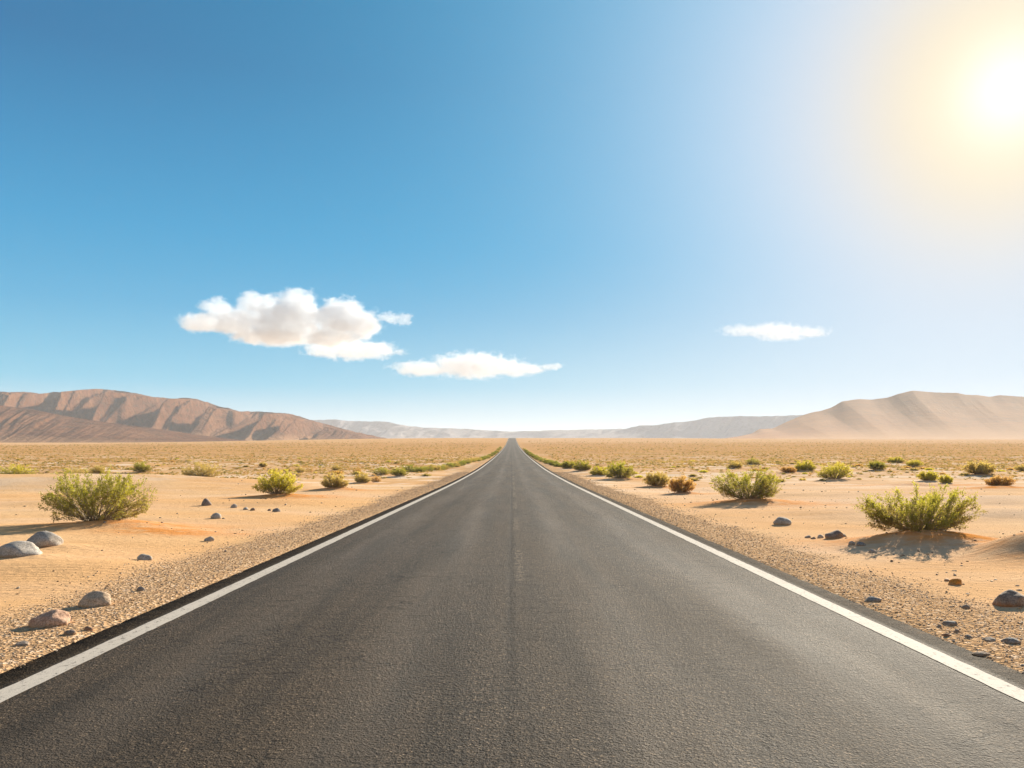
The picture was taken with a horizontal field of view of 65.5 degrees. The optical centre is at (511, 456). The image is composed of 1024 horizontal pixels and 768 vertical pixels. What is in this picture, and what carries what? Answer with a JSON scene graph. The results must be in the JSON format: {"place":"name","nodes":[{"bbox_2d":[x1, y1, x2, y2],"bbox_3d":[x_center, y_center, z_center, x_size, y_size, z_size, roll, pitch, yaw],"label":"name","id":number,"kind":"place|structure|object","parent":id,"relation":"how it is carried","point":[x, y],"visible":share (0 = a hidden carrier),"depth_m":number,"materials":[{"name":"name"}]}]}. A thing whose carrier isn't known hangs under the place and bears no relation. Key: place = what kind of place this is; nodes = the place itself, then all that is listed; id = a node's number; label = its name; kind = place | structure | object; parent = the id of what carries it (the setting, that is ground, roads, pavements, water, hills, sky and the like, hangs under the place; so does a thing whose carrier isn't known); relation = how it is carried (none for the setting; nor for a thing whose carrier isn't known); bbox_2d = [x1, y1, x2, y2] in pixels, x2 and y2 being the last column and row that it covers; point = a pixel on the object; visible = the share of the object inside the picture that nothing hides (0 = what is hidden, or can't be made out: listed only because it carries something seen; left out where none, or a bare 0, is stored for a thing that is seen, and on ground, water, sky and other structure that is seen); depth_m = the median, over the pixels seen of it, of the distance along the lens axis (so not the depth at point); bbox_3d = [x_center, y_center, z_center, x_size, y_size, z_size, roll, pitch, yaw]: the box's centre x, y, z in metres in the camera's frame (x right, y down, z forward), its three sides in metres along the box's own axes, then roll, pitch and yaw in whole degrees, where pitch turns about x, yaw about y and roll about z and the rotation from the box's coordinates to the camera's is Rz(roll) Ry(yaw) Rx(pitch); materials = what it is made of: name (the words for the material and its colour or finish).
{"place":"outdoors","nodes":[
{"label":"outdoors","id":0,"kind":"place"},
{"bbox_2d":[0,406,245,442],"bbox_3d":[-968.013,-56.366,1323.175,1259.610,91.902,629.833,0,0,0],"label":"foothill","id":1,"kind":"structure","parent":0,"point":[20,425],"depth_m":1211.92,"materials":[{"name":"brown stone"}]},
{"bbox_2d":[0,389,383,440],"bbox_3d":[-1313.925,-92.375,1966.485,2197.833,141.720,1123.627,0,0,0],"label":"mountain","id":2,"kind":"structure","parent":0,"point":[192,416],"depth_m":1670.94,"materials":[{"name":"brown stone"}]},
{"bbox_2d":[313,419,622,437],"bbox_3d":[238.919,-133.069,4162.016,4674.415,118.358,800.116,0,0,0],"label":"mountain","id":3,"kind":"structure","parent":0,"point":[383,429],"depth_m":4037.80,"materials":[{"name":"stone"}]},
{"bbox_2d":[0,438,1023,767],"bbox_3d":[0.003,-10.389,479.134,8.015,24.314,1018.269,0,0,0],"label":"road","id":4,"kind":"structure","parent":0,"point":[510,604],"depth_m":6.13,"materials":[{"name":"grey asphalt"}]},
{"bbox_2d":[0,438,508,702],"bbox_3d":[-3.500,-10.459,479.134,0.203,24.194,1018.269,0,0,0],"label":"road marking","id":5,"kind":"object","parent":4,"relation":"on","point":[10,691],"visible":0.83,"depth_m":7.68,"materials":[{"name":"paint"}]},
{"bbox_2d":[515,438,1023,701],"bbox_3d":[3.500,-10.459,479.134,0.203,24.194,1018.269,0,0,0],"label":"road marking","id":6,"kind":"object","parent":4,"relation":"on","point":[1000,685],"visible":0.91,"depth_m":7.73,"materials":[{"name":"paint"}]},
{"bbox_2d":[0,438,1023,673],"bbox_3d":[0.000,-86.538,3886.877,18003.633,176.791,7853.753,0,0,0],"label":"ground","id":7,"kind":"structure","parent":0,"point":[997,554],"depth_m":20.84,"materials":[{"name":"beige sand"}]},
{"bbox_2d":[0,463,37,473],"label":"bush","id":8,"kind":"object","parent":7,"relation":"on","point":[16,470],"visible":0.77,"depth_m":64.03,"materials":[{"name":"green plant"}]},
{"bbox_2d":[0,541,42,557],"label":"boulder","id":9,"kind":"object","parent":7,"relation":"on","point":[17,549],"visible":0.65,"depth_m":12.35,"materials":[{"name":"stone"}]},
{"bbox_2d":[15,641,29,645],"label":"stone","id":10,"kind":"object","parent":7,"relation":"on","point":[23,643],"visible":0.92,"depth_m":6.88,"materials":[{"name":"stone"}]},
{"bbox_2d":[27,531,63,547],"bbox_3d":[-8.218,1.516,13.979,0.620,0.433,0.524,0,0,2],"label":"boulder","id":11,"kind":"object","parent":7,"relation":"on","point":[41,539],"visible":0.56,"depth_m":13.83,"materials":[{"name":"grey stone"}]},
{"bbox_2d":[28,609,70,627],"bbox_3d":[-4.511,1.618,7.770,0.372,0.256,0.298,0,0,-7],"label":"boulder","id":12,"kind":"object","parent":7,"relation":"on","point":[54,617],"visible":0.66,"depth_m":7.68,"materials":[{"name":"stone"}]},
{"bbox_2d":[64,629,76,634],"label":"stone","id":13,"kind":"object","parent":7,"relation":"on","point":[70,632],"visible":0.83,"depth_m":7.28,"materials":[{"name":"grey stone"}]},
{"bbox_2d":[54,468,92,473],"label":"bush","id":14,"kind":"object","parent":7,"relation":"on","point":[74,471],"visible":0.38,"depth_m":61.77,"materials":[{"name":"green plant"}]},
{"bbox_2d":[84,626,93,630],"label":"stone","id":15,"kind":"object","parent":7,"relation":"on","point":[87,628],"visible":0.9,"depth_m":7.47,"materials":[{"name":"brown stone"}]},
{"bbox_2d":[78,591,110,606],"bbox_3d":[-4.625,1.619,8.815,0.316,0.263,0.315,0,0,-33],"label":"boulder","id":16,"kind":"object","parent":7,"relation":"on","point":[96,599],"visible":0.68,"depth_m":8.74,"materials":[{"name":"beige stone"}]},
{"bbox_2d":[38,464,157,522],"bbox_3d":[-9.630,0.853,18.621,2.502,1.362,2.185,0,0,-32],"label":"bush","id":17,"kind":"object","parent":7,"relation":"on","point":[114,497],"visible":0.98,"depth_m":18.35,"materials":[{"name":"green plant"}]},
{"bbox_2d":[89,465,107,473],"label":"bush","id":18,"kind":"object","parent":7,"relation":"on","point":[96,470],"visible":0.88,"depth_m":70.92,"materials":[{"name":"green plant"}]},
{"bbox_2d":[131,461,152,471],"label":"bush","id":19,"kind":"object","parent":7,"relation":"on","point":[141,467],"visible":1,"depth_m":80.46,"materials":[{"name":"green plant"}]},
{"bbox_2d":[137,554,152,559],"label":"stone","id":20,"kind":"object","parent":7,"relation":"on","point":[143,557],"visible":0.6,"depth_m":12.37,"materials":[{"name":"grey stone"}]},
{"bbox_2d":[181,462,222,476],"bbox_3d":[-21.987,0.930,56.605,3.032,1.203,2.392,0,0,0],"label":"bush","id":21,"kind":"object","parent":7,"relation":"on","point":[204,469],"visible":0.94,"depth_m":56.35,"materials":[{"name":"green plant"}]},
{"bbox_2d":[201,498,211,505],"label":"stone","id":22,"kind":"object","parent":7,"relation":"on","point":[206,502],"visible":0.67,"depth_m":26.49,"materials":[{"name":"grey stone"}]},
{"bbox_2d":[204,536,213,541],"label":"stone","id":23,"kind":"object","parent":7,"relation":"on","point":[209,539],"visible":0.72,"depth_m":15.52,"materials":[{"name":"grey stone"}]},
{"bbox_2d":[211,513,221,518],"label":"stone","id":24,"kind":"object","parent":7,"relation":"on","point":[216,516],"visible":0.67,"depth_m":20.49,"materials":[{"name":"grey stone"}]},
{"bbox_2d":[259,462,267,466],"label":"bush","id":25,"kind":"object","parent":7,"relation":"on","point":[261,464],"visible":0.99,"depth_m":91.71,"materials":[{"name":"green plant"}]},
{"bbox_2d":[251,468,302,493],"bbox_3d":[-9.587,1.007,32.607,1.942,1.121,1.688,0,0,42],"label":"bush","id":26,"kind":"object","parent":7,"relation":"on","point":[278,485],"visible":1,"depth_m":32.42,"materials":[{"name":"green plant"}]},
{"bbox_2d":[294,466,305,472],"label":"bush","id":27,"kind":"object","parent":7,"relation":"on","point":[297,469],"visible":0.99,"depth_m":74.05,"materials":[{"name":"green plant"}]},
{"bbox_2d":[320,471,349,487],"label":"bush","id":28,"kind":"object","parent":7,"relation":"on","point":[337,481],"visible":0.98,"depth_m":38.77,"materials":[{"name":"green plant"}]},
{"bbox_2d":[330,464,341,469],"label":"bush","id":29,"kind":"object","parent":7,"relation":"on","point":[336,467],"visible":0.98,"depth_m":80.59,"materials":[{"name":"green plant"}]},
{"bbox_2d":[354,472,370,481],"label":"bush","id":30,"kind":"object","parent":7,"relation":"on","point":[364,478],"visible":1,"depth_m":51.70,"materials":[{"name":"green plant"}]},
{"bbox_2d":[371,476,381,481],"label":"bush","id":31,"kind":"object","parent":7,"relation":"on","point":[375,478],"visible":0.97,"depth_m":52.70,"materials":[{"name":"brown plant"}]},
{"bbox_2d":[372,467,390,474],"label":"bush","id":32,"kind":"object","parent":7,"relation":"on","point":[382,471],"visible":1,"depth_m":64.13,"materials":[{"name":"green plant"}]},
{"bbox_2d":[390,467,408,475],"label":"bush","id":33,"kind":"object","parent":7,"relation":"on","point":[400,472],"visible":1,"depth_m":61.75,"materials":[{"name":"green plant"}]},
{"bbox_2d":[398,464,418,471],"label":"bush","id":34,"kind":"object","parent":7,"relation":"on","point":[407,467],"visible":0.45,"depth_m":77.16,"materials":[{"name":"green plant"}]},
{"bbox_2d":[415,467,426,471],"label":"bush","id":35,"kind":"object","parent":7,"relation":"on","point":[421,469],"visible":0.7,"depth_m":73.87,"materials":[{"name":"green plant"}]},
{"bbox_2d":[420,466,433,470],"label":"bush","id":36,"kind":"object","parent":7,"relation":"on","point":[427,468],"visible":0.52,"depth_m":79.61,"materials":[{"name":"green plant"}]},
{"bbox_2d":[423,464,442,470],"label":"bush","id":37,"kind":"object","parent":7,"relation":"on","point":[435,467],"visible":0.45,"depth_m":84.03,"materials":[{"name":"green plant"}]},
{"bbox_2d":[444,462,454,467],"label":"bush","id":38,"kind":"object","parent":7,"relation":"on","point":[450,464],"visible":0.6,"depth_m":95.63,"materials":[{"name":"green plant"}]},
{"bbox_2d":[0,439,1023,479],"bbox_3d":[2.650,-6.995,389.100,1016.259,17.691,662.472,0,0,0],"label":"scrub","id":39,"kind":"object","parent":7,"relation":"on","point":[708,461],"visible":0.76,"depth_m":146.45,"materials":[{"name":"yellow plant"}]},
{"bbox_2d":[0,472,1023,672],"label":"gravel","id":40,"kind":"structure","parent":7,"relation":"on","point":[570,479],"depth_m":10.90,"materials":[{"name":"beige gravel"}]},
{"bbox_2d":[5,474,1023,623],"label":"pebbles","id":41,"kind":"object","parent":7,"relation":"on","point":[902,555],"visible":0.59,"depth_m":14.37,"materials":[{"name":"stone"}]},
{"bbox_2d":[560,461,576,467],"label":"bush","id":42,"kind":"object","parent":7,"relation":"on","point":[566,464],"visible":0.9,"depth_m":87.67,"materials":[{"name":"green plant"}]},
{"bbox_2d":[572,460,591,469],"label":"bush","id":43,"kind":"object","parent":7,"relation":"on","point":[583,465],"visible":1,"depth_m":75.45,"materials":[{"name":"green plant"}]},
{"bbox_2d":[588,466,608,474],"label":"bush","id":44,"kind":"object","parent":7,"relation":"on","point":[594,471],"visible":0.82,"depth_m":64.16,"materials":[{"name":"green plant"}]},
{"bbox_2d":[602,461,636,477],"bbox_3d":[7.629,0.904,56.626,2.038,1.317,2.346,0,0,-28],"label":"bush","id":45,"kind":"object","parent":7,"relation":"on","point":[615,471],"visible":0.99,"depth_m":56.30,"materials":[{"name":"green plant"}]},
{"bbox_2d":[641,471,669,485],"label":"bush","id":46,"kind":"object","parent":7,"relation":"on","point":[658,479],"visible":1,"depth_m":44.16,"materials":[{"name":"green plant"}]},
{"bbox_2d":[667,475,696,492],"bbox_3d":[7.474,1.179,35.102,1.280,0.858,1.157,0,0,0],"label":"bush","id":47,"kind":"object","parent":7,"relation":"on","point":[681,486],"visible":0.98,"depth_m":34.95,"materials":[{"name":"brown plant"}]},
{"bbox_2d":[728,461,742,467],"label":"bush","id":48,"kind":"object","parent":7,"relation":"on","point":[733,464],"visible":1,"depth_m":80.54,"materials":[{"name":"green plant"}]},
{"bbox_2d":[710,466,782,499],"bbox_3d":[8.099,0.873,27.576,2.592,1.255,2.008,0,0,0],"label":"bush","id":49,"kind":"object","parent":7,"relation":"on","point":[761,490],"visible":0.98,"depth_m":27.37,"materials":[{"name":"green plant"}]},
{"bbox_2d":[745,458,760,463],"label":"bush","id":50,"kind":"object","parent":7,"relation":"on","point":[750,461],"visible":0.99,"depth_m":93.74,"materials":[{"name":"green plant"}]},
{"bbox_2d":[773,517,791,524],"bbox_3d":[6.560,1.602,19.344,0.427,0.293,0.349,0,0,3],"label":"stone","id":51,"kind":"object","parent":7,"relation":"on","point":[782,521],"visible":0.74,"depth_m":19.22,"materials":[{"name":"grey stone"}]},
{"bbox_2d":[778,466,796,471],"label":"bush","id":52,"kind":"object","parent":7,"relation":"on","point":[787,469],"visible":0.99,"depth_m":68.09,"materials":[{"name":"brown plant"}]},
{"bbox_2d":[793,460,816,469],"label":"bush","id":53,"kind":"object","parent":7,"relation":"on","point":[805,466],"visible":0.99,"depth_m":72.39,"materials":[{"name":"green plant"}]},
{"bbox_2d":[815,461,852,478],"bbox_3d":[21.020,0.846,51.943,2.444,1.253,1.977,0,0,0],"label":"bush","id":54,"kind":"object","parent":7,"relation":"on","point":[835,473],"visible":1,"depth_m":51.73,"materials":[{"name":"green plant"}]},
{"bbox_2d":[825,530,843,538],"bbox_3d":[6.370,1.581,15.776,0.344,0.273,0.298,0,0,-12],"label":"stone","id":55,"kind":"object","parent":7,"relation":"on","point":[835,534],"visible":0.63,"depth_m":15.68,"materials":[{"name":"grey stone"}]},
{"bbox_2d":[856,542,865,545],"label":"stone","id":56,"kind":"object","parent":7,"relation":"on","point":[860,544],"visible":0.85,"depth_m":14.39,"materials":[{"name":"stone"}]},
{"bbox_2d":[864,596,881,601],"bbox_3d":[4.071,1.621,9.005,0.211,0.087,0.156,0,0,-9],"label":"stone","id":57,"kind":"object","parent":7,"relation":"on","point":[871,599],"visible":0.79,"depth_m":8.96,"materials":[{"name":"stone"}]},
{"bbox_2d":[866,461,886,469],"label":"bush","id":58,"kind":"object","parent":7,"relation":"on","point":[877,465],"visible":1,"depth_m":73.87,"materials":[{"name":"green plant"}]},
{"bbox_2d":[886,457,903,461],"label":"bush","id":59,"kind":"object","parent":7,"relation":"on","point":[895,459],"visible":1,"depth_m":115.14,"materials":[{"name":"green plant"}]},
{"bbox_2d":[905,460,922,465],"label":"bush","id":60,"kind":"object","parent":7,"relation":"on","point":[913,463],"visible":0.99,"depth_m":97.72,"materials":[{"name":"green plant"}]},
{"bbox_2d":[852,480,987,532],"bbox_3d":[7.822,0.965,15.368,2.337,1.043,1.940,0,0,0],"label":"bush","id":61,"kind":"object","parent":7,"relation":"on","point":[947,517],"visible":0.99,"depth_m":15.11,"materials":[{"name":"green plant"}]},
{"bbox_2d":[916,470,938,480],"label":"bush","id":62,"kind":"object","parent":7,"relation":"on","point":[931,475],"visible":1,"depth_m":49.31,"materials":[{"name":"green plant"}]},
{"bbox_2d":[936,474,953,482],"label":"bush","id":63,"kind":"object","parent":7,"relation":"on","point":[945,478],"visible":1,"depth_m":45.59,"materials":[{"name":"green plant"}]},
{"bbox_2d":[942,621,957,625],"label":"stone","id":64,"kind":"object","parent":7,"relation":"on","point":[951,623],"visible":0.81,"depth_m":7.71,"materials":[{"name":"stone"}]},
{"bbox_2d":[948,578,961,584],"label":"stone","id":65,"kind":"object","parent":7,"relation":"on","point":[956,581],"visible":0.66,"depth_m":10.32,"materials":[{"name":"brown stone"}]},
{"bbox_2d":[961,604,969,608],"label":"stone","id":66,"kind":"object","parent":7,"relation":"on","point":[965,606],"visible":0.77,"depth_m":8.66,"materials":[{"name":"grey stone"}]},
{"bbox_2d":[960,460,996,473],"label":"bush","id":67,"kind":"object","parent":7,"relation":"on","point":[984,468],"visible":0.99,"depth_m":64.06,"materials":[{"name":"green plant"}]},
{"bbox_2d":[972,651,990,656],"bbox_3d":[3.895,1.638,6.622,0.140,0.046,0.114,0,0,-21],"label":"stone","id":68,"kind":"object","parent":7,"relation":"on","point":[980,653],"visible":0.94,"depth_m":6.59,"materials":[{"name":"grey stone"}]},
{"bbox_2d":[982,637,995,641],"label":"stone","id":69,"kind":"object","parent":7,"relation":"on","point":[990,639],"visible":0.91,"depth_m":7.06,"materials":[{"name":"stone"}]},
{"bbox_2d":[983,475,1017,485],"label":"bush","id":70,"kind":"object","parent":7,"relation":"on","point":[996,480],"visible":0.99,"depth_m":41.00,"materials":[{"name":"brown plant"}]},
{"bbox_2d":[992,589,1023,606],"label":"boulder","id":71,"kind":"object","parent":7,"relation":"on","point":[1009,598],"visible":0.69,"depth_m":8.75,"materials":[{"name":"grey stone"}]},
{"bbox_2d":[1001,637,1020,643],"bbox_3d":[4.383,1.629,7.011,0.147,0.078,0.129,0,0,-2],"label":"stone","id":72,"kind":"object","parent":7,"relation":"on","point":[1010,640],"visible":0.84,"depth_m":6.97,"materials":[{"name":"stone"}]},
{"bbox_2d":[1012,464,1023,470],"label":"bush","id":73,"kind":"object","parent":7,"relation":"on","point":[1019,468],"visible":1,"depth_m":82.41,"materials":[{"name":"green plant"}]},
{"bbox_2d":[0,0,1023,431],"label":"sky","id":74,"kind":"structure","parent":0,"point":[493,215],"materials":[{"name":"blue"}]},
{"bbox_2d":[591,415,801,437],"bbox_3d":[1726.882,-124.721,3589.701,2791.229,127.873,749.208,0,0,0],"label":"mountain","id":75,"kind":"structure","parent":0,"point":[722,427],"depth_m":3415.63,"materials":[{"name":"stone"}]},
{"bbox_2d":[730,391,1023,439],"bbox_3d":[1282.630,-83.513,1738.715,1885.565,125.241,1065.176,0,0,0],"label":"mountain","id":76,"kind":"structure","parent":0,"point":[920,415],"depth_m":1560.63,"materials":[{"name":"beige sand"}]}
]}

